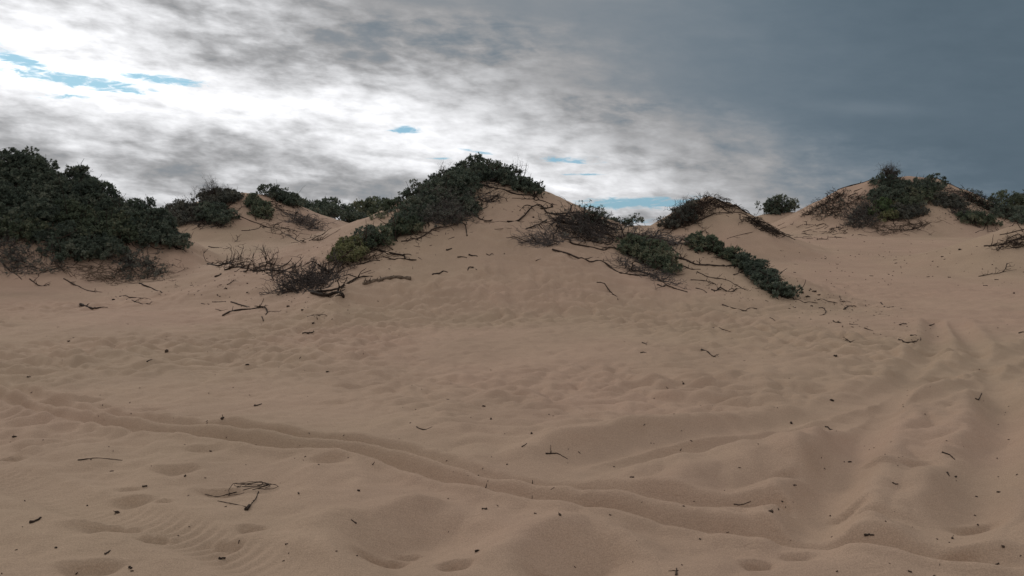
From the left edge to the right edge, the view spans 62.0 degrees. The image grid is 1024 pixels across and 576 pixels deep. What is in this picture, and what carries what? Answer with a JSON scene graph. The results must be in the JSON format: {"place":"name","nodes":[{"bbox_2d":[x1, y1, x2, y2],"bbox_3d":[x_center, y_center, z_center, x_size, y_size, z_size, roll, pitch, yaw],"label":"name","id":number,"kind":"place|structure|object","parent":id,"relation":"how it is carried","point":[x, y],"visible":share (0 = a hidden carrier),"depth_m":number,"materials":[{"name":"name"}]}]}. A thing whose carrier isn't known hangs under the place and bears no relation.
{"place":"outdoors","nodes":[
{"label":"outdoors","id":0,"kind":"place"},
{"bbox_2d":[0,167,1023,575],"bbox_3d":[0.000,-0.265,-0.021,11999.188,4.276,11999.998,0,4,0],"label":"sand ground","id":1,"kind":"structure","parent":0,"point":[570,373],"depth_m":7.59,"materials":[{"name":"beige sand"}]},
{"bbox_2d":[0,211,51,245],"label":"shrub","id":2,"kind":"object","parent":1,"relation":"on","point":[26,226],"visible":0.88,"depth_m":21.53,"materials":[{"name":"green plant"}]},
{"bbox_2d":[29,517,41,523],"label":"twig","id":3,"kind":"object","parent":1,"relation":"on","point":[33,521],"visible":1,"depth_m":4.52,"materials":[{"name":"brown wood"}]},
{"bbox_2d":[0,219,75,278],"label":"dead brush","id":4,"kind":"object","parent":1,"relation":"on","point":[9,255],"visible":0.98,"depth_m":20.88,"materials":[{"name":"brown plant"}]},
{"bbox_2d":[29,275,48,285],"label":"dead branch","id":5,"kind":"object","parent":1,"relation":"on","point":[36,282],"visible":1,"depth_m":20.18,"materials":[{"name":"brown wood"}]},
{"bbox_2d":[0,145,85,238],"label":"shrub","id":6,"kind":"object","parent":1,"relation":"on","point":[36,171],"visible":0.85,"depth_m":23.29,"materials":[{"name":"green plant"}]},
{"bbox_2d":[15,220,128,270],"bbox_3d":[-11.303,-1.134,21.954,2.208,1.287,2.222,3,5,35],"label":"shrub","id":7,"kind":"object","parent":1,"relation":"on","point":[97,246],"visible":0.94,"depth_m":21.72,"materials":[{"name":"green plant"}]},
{"bbox_2d":[63,278,97,291],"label":"dead branch","id":8,"kind":"object","parent":1,"relation":"on","point":[78,286],"visible":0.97,"depth_m":20.04,"materials":[{"name":"brown wood"}]},
{"bbox_2d":[79,303,107,309],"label":"dead branch","id":9,"kind":"object","parent":1,"relation":"on","point":[83,305],"visible":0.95,"depth_m":16.26,"materials":[{"name":"brown wood"}]},
{"bbox_2d":[38,258,159,285],"bbox_3d":[-9.971,-0.515,20.970,3.040,0.789,1.925,2,4,20],"label":"dead brush","id":10,"kind":"object","parent":1,"relation":"on","point":[99,278],"visible":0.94,"depth_m":20.99,"materials":[{"name":"brown wood"}]},
{"bbox_2d":[56,159,147,219],"bbox_3d":[-11.617,-2.611,23.817,3.348,2.122,1.884,2,5,25],"label":"shrub","id":11,"kind":"object","parent":1,"relation":"on","point":[92,189],"visible":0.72,"depth_m":23.80,"materials":[{"name":"green plant"}]},
{"bbox_2d":[49,174,155,251],"bbox_3d":[-11.038,-1.987,22.891,2.951,2.064,2.007,0,4,0],"label":"shrub","id":12,"kind":"object","parent":1,"relation":"on","point":[89,220],"visible":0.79,"depth_m":22.62,"materials":[{"name":"green plant"}]},
{"bbox_2d":[106,243,173,281],"bbox_3d":[-9.562,-0.669,21.513,2.041,0.944,2.140,0,4,0],"label":"dead brush","id":13,"kind":"object","parent":1,"relation":"on","point":[129,257],"visible":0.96,"depth_m":21.68,"materials":[{"name":"brown plant"}]},
{"bbox_2d":[119,196,194,251],"bbox_3d":[-9.939,-1.772,23.296,2.682,1.626,1.739,4,6,44],"label":"shrub","id":14,"kind":"object","parent":1,"relation":"on","point":[165,229],"visible":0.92,"depth_m":22.96,"materials":[{"name":"green plant"}]},
{"bbox_2d":[175,186,196,209],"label":"bare shrub","id":15,"kind":"object","parent":1,"relation":"on","point":[189,195],"visible":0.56,"depth_m":35.91,"materials":[{"name":"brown plant"}]},
{"bbox_2d":[165,195,221,226],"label":"shrub","id":16,"kind":"object","parent":1,"relation":"on","point":[180,213],"visible":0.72,"depth_m":35.00,"materials":[{"name":"green plant"}]},
{"bbox_2d":[187,219,228,229],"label":"dead brush","id":17,"kind":"object","parent":1,"relation":"on","point":[203,225],"visible":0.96,"depth_m":34.23,"materials":[{"name":"brown wood"}]},
{"bbox_2d":[192,173,233,199],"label":"bare shrub","id":18,"kind":"object","parent":1,"relation":"on","point":[211,190],"visible":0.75,"depth_m":36.35,"materials":[{"name":"brown plant"}]},
{"bbox_2d":[185,201,241,227],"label":"shrub","id":19,"kind":"object","parent":1,"relation":"on","point":[226,215],"visible":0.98,"depth_m":34.60,"materials":[{"name":"green plant"}]},
{"bbox_2d":[195,183,244,206],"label":"shrub","id":20,"kind":"object","parent":1,"relation":"on","point":[225,197],"visible":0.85,"depth_m":36.41,"materials":[{"name":"green plant"}]},
{"bbox_2d":[207,261,236,265],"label":"dead branch","id":21,"kind":"object","parent":1,"relation":"on","point":[221,264],"visible":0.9,"depth_m":21.51,"materials":[{"name":"brown wood"}]},
{"bbox_2d":[205,481,278,510],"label":"dry twigs","id":22,"kind":"object","parent":1,"relation":"on","point":[249,505],"visible":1,"depth_m":5.12,"materials":[{"name":"brown wood"}]},
{"bbox_2d":[222,299,267,315],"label":"dead branch","id":23,"kind":"object","parent":1,"relation":"on","point":[259,306],"visible":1,"depth_m":15.52,"materials":[{"name":"brown wood"}]},
{"bbox_2d":[202,243,303,276],"bbox_3d":[-6.540,-0.759,20.540,1.283,0.664,6.637,-3,5,-31],"label":"dead brush","id":24,"kind":"object","parent":1,"relation":"on","point":[249,264],"visible":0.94,"depth_m":19.23,"materials":[{"name":"brown plant"}]},
{"bbox_2d":[242,191,274,220],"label":"shrub","id":25,"kind":"object","parent":1,"relation":"on","point":[261,206],"visible":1,"depth_m":35.78,"materials":[{"name":"green plant"}]},
{"bbox_2d":[225,200,297,240],"bbox_3d":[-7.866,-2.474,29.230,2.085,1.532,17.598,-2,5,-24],"label":"dead branch","id":26,"kind":"object","parent":1,"relation":"on","point":[263,225],"visible":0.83,"depth_m":34.95,"materials":[{"name":"brown wood"}]},
{"bbox_2d":[224,265,300,277],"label":"dead branch","id":27,"kind":"object","parent":1,"relation":"on","point":[235,266],"visible":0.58,"depth_m":18.86,"materials":[{"name":"brown wood"}]},
{"bbox_2d":[253,243,278,261],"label":"bare shrub","id":28,"kind":"object","parent":1,"relation":"on","point":[264,252],"visible":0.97,"depth_m":19.51,"materials":[{"name":"brown plant"}]},
{"bbox_2d":[256,183,307,210],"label":"shrub","id":29,"kind":"object","parent":1,"relation":"on","point":[289,198],"visible":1,"depth_m":37.85,"materials":[{"name":"green plant"}]},
{"bbox_2d":[259,248,354,295],"bbox_3d":[-4.043,-0.342,17.096,1.869,0.925,2.003,0,4,0],"label":"dead shrub","id":30,"kind":"object","parent":1,"relation":"on","point":[307,279],"visible":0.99,"depth_m":17.03,"materials":[{"name":"brown wood"}]},
{"bbox_2d":[274,207,340,230],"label":"dead brush","id":31,"kind":"object","parent":1,"relation":"on","point":[305,220],"visible":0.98,"depth_m":36.02,"materials":[{"name":"brown wood"}]},
{"bbox_2d":[301,196,349,222],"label":"shrub","id":32,"kind":"object","parent":1,"relation":"on","point":[326,207],"visible":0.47,"depth_m":49.72,"materials":[{"name":"green plant"}]},
{"bbox_2d":[310,280,344,297],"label":"dead branch","id":33,"kind":"object","parent":1,"relation":"on","point":[325,294],"visible":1,"depth_m":15.62,"materials":[{"name":"brown wood"}]},
{"bbox_2d":[313,268,372,292],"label":"dead branch","id":34,"kind":"object","parent":1,"relation":"on","point":[343,285],"visible":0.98,"depth_m":16.04,"materials":[{"name":"brown wood"}]},
{"bbox_2d":[332,200,366,222],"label":"shrub","id":35,"kind":"object","parent":1,"relation":"on","point":[353,215],"visible":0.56,"depth_m":53.84,"materials":[{"name":"green plant"}]},
{"bbox_2d":[324,231,377,266],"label":"shrub","id":36,"kind":"object","parent":1,"relation":"on","point":[345,245],"visible":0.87,"depth_m":18.00,"materials":[{"name":"green plant"}]},
{"bbox_2d":[349,256,379,266],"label":"dead branch","id":37,"kind":"object","parent":1,"relation":"on","point":[366,262],"visible":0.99,"depth_m":17.70,"materials":[{"name":"brown wood"}]},
{"bbox_2d":[339,242,391,268],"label":"dead brush","id":38,"kind":"object","parent":1,"relation":"on","point":[366,257],"visible":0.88,"depth_m":17.96,"materials":[{"name":"brown plant"}]},
{"bbox_2d":[350,222,388,245],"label":"shrub","id":39,"kind":"object","parent":1,"relation":"on","point":[371,229],"visible":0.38,"depth_m":19.14,"materials":[{"name":"green plant"}]},
{"bbox_2d":[347,196,395,216],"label":"shrub","id":40,"kind":"object","parent":1,"relation":"on","point":[369,205],"visible":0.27,"depth_m":75.04,"materials":[{"name":"green plant"}]},
{"bbox_2d":[346,248,415,264],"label":"dead branch","id":41,"kind":"object","parent":1,"relation":"on","point":[392,253],"visible":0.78,"depth_m":18.08,"materials":[{"name":"brown wood"}]},
{"bbox_2d":[362,275,410,284],"bbox_3d":[-2.465,-0.162,16.652,1.049,0.171,0.222,-3,5,-34],"label":"root log","id":42,"kind":"object","parent":1,"relation":"on","point":[369,281],"visible":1,"depth_m":16.66,"materials":[{"name":"wood"}]},
{"bbox_2d":[361,199,424,255],"bbox_3d":[-2.755,-1.496,20.178,1.484,1.335,3.842,0,4,-5],"label":"shrub","id":43,"kind":"object","parent":1,"relation":"on","point":[383,238],"visible":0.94,"depth_m":19.03,"materials":[{"name":"green plant"}]},
{"bbox_2d":[383,256,406,259],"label":"dead branch","id":44,"kind":"object","parent":1,"relation":"on","point":[393,259],"visible":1,"depth_m":17.88,"materials":[{"name":"brown wood"}]},
{"bbox_2d":[379,213,422,237],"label":"shrub","id":45,"kind":"object","parent":1,"relation":"on","point":[416,227],"visible":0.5,"depth_m":19.17,"materials":[{"name":"green plant"}]},
{"bbox_2d":[388,179,442,224],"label":"shrub","id":46,"kind":"object","parent":1,"relation":"on","point":[413,200],"visible":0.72,"depth_m":20.27,"materials":[{"name":"green plant"}]},
{"bbox_2d":[401,222,467,241],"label":"dead branch","id":47,"kind":"object","parent":1,"relation":"on","point":[436,228],"visible":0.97,"depth_m":19.35,"materials":[{"name":"brown wood"}]},
{"bbox_2d":[414,182,482,227],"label":"shrub","id":48,"kind":"object","parent":1,"relation":"on","point":[456,214],"visible":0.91,"depth_m":19.88,"materials":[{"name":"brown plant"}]},
{"bbox_2d":[419,168,483,206],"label":"shrub","id":49,"kind":"object","parent":1,"relation":"on","point":[458,180],"visible":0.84,"depth_m":21.12,"materials":[{"name":"green plant"}]},
{"bbox_2d":[452,194,482,215],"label":"shrub","id":50,"kind":"object","parent":1,"relation":"on","point":[468,199],"visible":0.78,"depth_m":20.44,"materials":[{"name":"green plant"}]},
{"bbox_2d":[444,152,515,190],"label":"shrub","id":51,"kind":"object","parent":1,"relation":"on","point":[482,170],"visible":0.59,"depth_m":22.25,"materials":[{"name":"green plant"}]},
{"bbox_2d":[473,195,497,201],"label":"dead branch","id":52,"kind":"object","parent":1,"relation":"on","point":[486,197],"visible":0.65,"depth_m":21.03,"materials":[{"name":"brown wood"}]},
{"bbox_2d":[470,178,509,209],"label":"dead brush","id":53,"kind":"object","parent":1,"relation":"on","point":[489,201],"visible":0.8,"depth_m":21.13,"materials":[{"name":"wood"}]},
{"bbox_2d":[1,185,1021,575],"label":"plant litter","id":54,"kind":"object","parent":1,"relation":"on","point":[643,425],"visible":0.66,"depth_m":16.81,"materials":[{"name":"brown plant"}]},
{"bbox_2d":[485,163,545,198],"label":"shrub","id":55,"kind":"object","parent":1,"relation":"on","point":[525,184],"visible":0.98,"depth_m":21.71,"materials":[{"name":"green plant"}]},
{"bbox_2d":[484,182,554,208],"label":"dead branch","id":56,"kind":"object","parent":1,"relation":"on","point":[551,205],"visible":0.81,"depth_m":21.35,"materials":[{"name":"brown wood"}]},
{"bbox_2d":[513,155,528,174],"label":"bare shrub","id":57,"kind":"object","parent":1,"relation":"on","point":[519,166],"visible":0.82,"depth_m":22.67,"materials":[{"name":"brown plant"}]},
{"bbox_2d":[507,204,580,221],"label":"dead branch","id":58,"kind":"object","parent":1,"relation":"on","point":[531,207],"visible":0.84,"depth_m":20.65,"materials":[{"name":"brown wood"}]},
{"bbox_2d":[506,224,585,247],"bbox_3d":[0.707,-1.180,18.928,1.850,0.598,1.395,-2,5,-21],"label":"dead brush","id":59,"kind":"object","parent":1,"relation":"on","point":[544,239],"visible":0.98,"depth_m":18.73,"materials":[{"name":"brown plant"}]},
{"bbox_2d":[530,198,645,245],"bbox_3d":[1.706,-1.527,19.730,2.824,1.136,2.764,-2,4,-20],"label":"dead brush","id":60,"kind":"object","parent":1,"relation":"on","point":[577,231],"visible":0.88,"depth_m":19.76,"materials":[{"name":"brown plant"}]},
{"bbox_2d":[574,200,616,225],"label":"dead brush","id":61,"kind":"object","parent":1,"relation":"on","point":[597,214],"visible":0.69,"depth_m":20.64,"materials":[{"name":"wood"}]},
{"bbox_2d":[565,237,631,255],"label":"dead branch","id":62,"kind":"object","parent":1,"relation":"on","point":[606,247],"visible":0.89,"depth_m":19.00,"materials":[{"name":"brown wood"}]},
{"bbox_2d":[552,248,687,291],"bbox_3d":[2.268,-0.395,17.693,3.054,0.819,0.849,2,5,27],"label":"dead branch","id":63,"kind":"object","parent":1,"relation":"on","point":[586,259],"visible":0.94,"depth_m":17.69,"materials":[{"name":"brown wood"}]},
{"bbox_2d":[610,213,645,226],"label":"shrub","id":64,"kind":"object","parent":1,"relation":"on","point":[625,220],"visible":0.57,"depth_m":61.67,"materials":[{"name":"green plant"}]},
{"bbox_2d":[604,251,690,289],"bbox_3d":[2.751,-0.384,17.775,1.396,0.742,2.231,-3,5,-31],"label":"dead brush","id":65,"kind":"object","parent":1,"relation":"on","point":[653,275],"visible":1,"depth_m":17.65,"materials":[{"name":"brown wood"}]},
{"bbox_2d":[614,228,683,274],"bbox_3d":[3.107,-0.819,18.853,1.204,1.023,1.939,-3,5,-34],"label":"shrub","id":66,"kind":"object","parent":1,"relation":"on","point":[646,251],"visible":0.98,"depth_m":18.77,"materials":[{"name":"green plant"}]},
{"bbox_2d":[627,228,686,249],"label":"dead branch","id":67,"kind":"object","parent":1,"relation":"on","point":[659,238],"visible":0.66,"depth_m":19.86,"materials":[{"name":"brown wood"}]},
{"bbox_2d":[618,224,697,256],"bbox_3d":[3.278,-1.137,19.918,2.333,0.839,1.695,2,5,22],"label":"dead brush","id":68,"kind":"object","parent":1,"relation":"on","point":[671,242],"visible":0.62,"depth_m":19.74,"materials":[{"name":"brown plant"}]},
{"bbox_2d":[656,198,701,231],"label":"shrub","id":69,"kind":"object","parent":1,"relation":"on","point":[674,222],"visible":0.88,"depth_m":28.55,"materials":[{"name":"green plant"}]},
{"bbox_2d":[656,191,719,234],"bbox_3d":[5.925,-2.569,28.820,2.463,1.524,2.111,0,4,0],"label":"dead brush","id":70,"kind":"object","parent":1,"relation":"on","point":[703,213],"visible":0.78,"depth_m":28.55,"materials":[{"name":"wood"}]},
{"bbox_2d":[666,251,737,266],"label":"dead branch","id":71,"kind":"object","parent":1,"relation":"on","point":[683,258],"visible":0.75,"depth_m":18.46,"materials":[{"name":"brown wood"}]},
{"bbox_2d":[682,226,724,256],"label":"shrub","id":72,"kind":"object","parent":1,"relation":"on","point":[699,239],"visible":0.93,"depth_m":19.13,"materials":[{"name":"green plant"}]},
{"bbox_2d":[691,193,748,216],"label":"dead brush","id":73,"kind":"object","parent":1,"relation":"on","point":[722,205],"visible":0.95,"depth_m":29.12,"materials":[{"name":"brown plant"}]},
{"bbox_2d":[697,271,747,290],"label":"dead branch","id":74,"kind":"object","parent":1,"relation":"on","point":[721,278],"visible":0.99,"depth_m":17.76,"materials":[{"name":"brown wood"}]},
{"bbox_2d":[711,283,736,291],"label":"dead branch","id":75,"kind":"object","parent":1,"relation":"on","point":[723,289],"visible":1,"depth_m":17.20,"materials":[{"name":"brown wood"}]},
{"bbox_2d":[707,240,746,266],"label":"shrub","id":76,"kind":"object","parent":1,"relation":"on","point":[728,253],"visible":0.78,"depth_m":18.75,"materials":[{"name":"green plant"}]},
{"bbox_2d":[701,208,757,220],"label":"dead branch","id":77,"kind":"object","parent":1,"relation":"on","point":[726,213],"visible":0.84,"depth_m":28.75,"materials":[{"name":"brown wood"}]},
{"bbox_2d":[709,196,752,215],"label":"dead branch","id":78,"kind":"object","parent":1,"relation":"on","point":[737,206],"visible":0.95,"depth_m":29.01,"materials":[{"name":"brown wood"}]},
{"bbox_2d":[728,249,786,284],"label":"shrub","id":79,"kind":"object","parent":1,"relation":"on","point":[756,269],"visible":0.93,"depth_m":17.97,"materials":[{"name":"green plant"}]},
{"bbox_2d":[738,214,794,239],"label":"dead brush","id":80,"kind":"object","parent":1,"relation":"on","point":[757,223],"visible":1,"depth_m":28.21,"materials":[{"name":"brown plant"}]},
{"bbox_2d":[754,193,799,216],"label":"shrub","id":81,"kind":"object","parent":1,"relation":"on","point":[776,204],"visible":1,"depth_m":47.49,"materials":[{"name":"green plant"}]},
{"bbox_2d":[755,272,805,299],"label":"shrub","id":82,"kind":"object","parent":1,"relation":"on","point":[775,287],"visible":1,"depth_m":16.95,"materials":[{"name":"green plant"}]},
{"bbox_2d":[800,187,846,217],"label":"dead brush","id":83,"kind":"object","parent":1,"relation":"on","point":[825,200],"visible":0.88,"depth_m":41.30,"materials":[{"name":"brown plant"}]},
{"bbox_2d":[807,189,866,220],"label":"dead brush","id":84,"kind":"object","parent":1,"relation":"on","point":[826,208],"visible":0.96,"depth_m":40.21,"materials":[{"name":"brown plant"}]},
{"bbox_2d":[838,174,877,189],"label":"dead branch","id":85,"kind":"object","parent":1,"relation":"on","point":[855,184],"visible":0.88,"depth_m":42.08,"materials":[{"name":"brown wood"}]},
{"bbox_2d":[835,195,885,229],"bbox_3d":[15.956,-3.459,38.695,2.860,1.710,3.089,0,4,0],"label":"dead brush","id":86,"kind":"object","parent":1,"relation":"on","point":[861,213],"visible":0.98,"depth_m":38.53,"materials":[{"name":"brown wood"}]},
{"bbox_2d":[868,197,899,214],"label":"shrub","id":87,"kind":"object","parent":1,"relation":"on","point":[884,202],"visible":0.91,"depth_m":38.85,"materials":[{"name":"green plant"}]},
{"bbox_2d":[862,183,906,202],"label":"shrub","id":88,"kind":"object","parent":1,"relation":"on","point":[885,191],"visible":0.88,"depth_m":39.80,"materials":[{"name":"green plant"}]},
{"bbox_2d":[874,205,900,221],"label":"shrub","id":89,"kind":"object","parent":1,"relation":"on","point":[888,215],"visible":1,"depth_m":38.06,"materials":[{"name":"green plant"}]},
{"bbox_2d":[874,160,902,181],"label":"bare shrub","id":90,"kind":"object","parent":1,"relation":"on","point":[888,171],"visible":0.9,"depth_m":40.98,"materials":[{"name":"green plant"}]},
{"bbox_2d":[867,168,910,189],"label":"shrub","id":91,"kind":"object","parent":1,"relation":"on","point":[887,182],"visible":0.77,"depth_m":40.63,"materials":[{"name":"green plant"}]},
{"bbox_2d":[864,215,945,235],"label":"dead brush","id":92,"kind":"object","parent":1,"relation":"on","point":[877,229],"visible":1,"depth_m":37.19,"materials":[{"name":"brown plant"}]},
{"bbox_2d":[889,197,930,223],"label":"shrub","id":93,"kind":"object","parent":1,"relation":"on","point":[907,212],"visible":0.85,"depth_m":38.25,"materials":[{"name":"green plant"}]},
{"bbox_2d":[895,185,942,206],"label":"shrub","id":94,"kind":"object","parent":1,"relation":"on","point":[913,198],"visible":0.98,"depth_m":39.10,"materials":[{"name":"green plant"}]},
{"bbox_2d":[897,173,948,198],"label":"shrub","id":95,"kind":"object","parent":1,"relation":"on","point":[928,180],"visible":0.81,"depth_m":40.03,"materials":[{"name":"green plant"}]},
{"bbox_2d":[929,190,970,209],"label":"shrub","id":96,"kind":"object","parent":1,"relation":"on","point":[950,199],"visible":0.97,"depth_m":38.95,"materials":[{"name":"green plant"}]},
{"bbox_2d":[945,183,981,210],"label":"dead brush","id":97,"kind":"object","parent":1,"relation":"on","point":[960,194],"visible":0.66,"depth_m":40.04,"materials":[{"name":"wood"}]},
{"bbox_2d":[944,204,996,222],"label":"dead brush","id":98,"kind":"object","parent":1,"relation":"on","point":[966,209],"visible":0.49,"depth_m":38.19,"materials":[{"name":"brown wood"}]},
{"bbox_2d":[954,205,1002,230],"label":"shrub","id":99,"kind":"object","parent":1,"relation":"on","point":[980,218],"visible":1,"depth_m":37.34,"materials":[{"name":"green plant"}]},
{"bbox_2d":[958,185,1012,213],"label":"dead brush","id":100,"kind":"object","parent":1,"relation":"on","point":[980,200],"visible":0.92,"depth_m":39.58,"materials":[{"name":"brown wood"}]},
{"bbox_2d":[979,262,1012,276],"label":"dead branch","id":101,"kind":"object","parent":1,"relation":"on","point":[998,271],"visible":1,"depth_m":21.68,"materials":[{"name":"brown wood"}]},
{"bbox_2d":[984,232,1023,246],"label":"dead branch","id":102,"kind":"object","parent":1,"relation":"on","point":[999,242],"visible":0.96,"depth_m":23.48,"materials":[{"name":"brown wood"}]},
{"bbox_2d":[986,199,1023,231],"bbox_3d":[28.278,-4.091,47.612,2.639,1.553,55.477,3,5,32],"label":"shrub","id":103,"kind":"object","parent":1,"relation":"on","point":[1015,214],"visible":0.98,"depth_m":38.62,"materials":[{"name":"green plant"}]},
{"bbox_2d":[987,232,1023,250],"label":"dead brush","id":104,"kind":"object","parent":1,"relation":"on","point":[1015,243],"visible":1,"depth_m":23.17,"materials":[{"name":"brown wood"}]},
{"bbox_2d":[988,189,1023,205],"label":"shrub","id":105,"kind":"object","parent":1,"relation":"on","point":[1016,199],"visible":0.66,"depth_m":74.06,"materials":[{"name":"green plant"}]},
{"bbox_2d":[0,0,1023,224],"label":"sky","id":106,"kind":"structure","parent":0,"point":[628,107],"materials":[{"name":"grey"}]}
]}

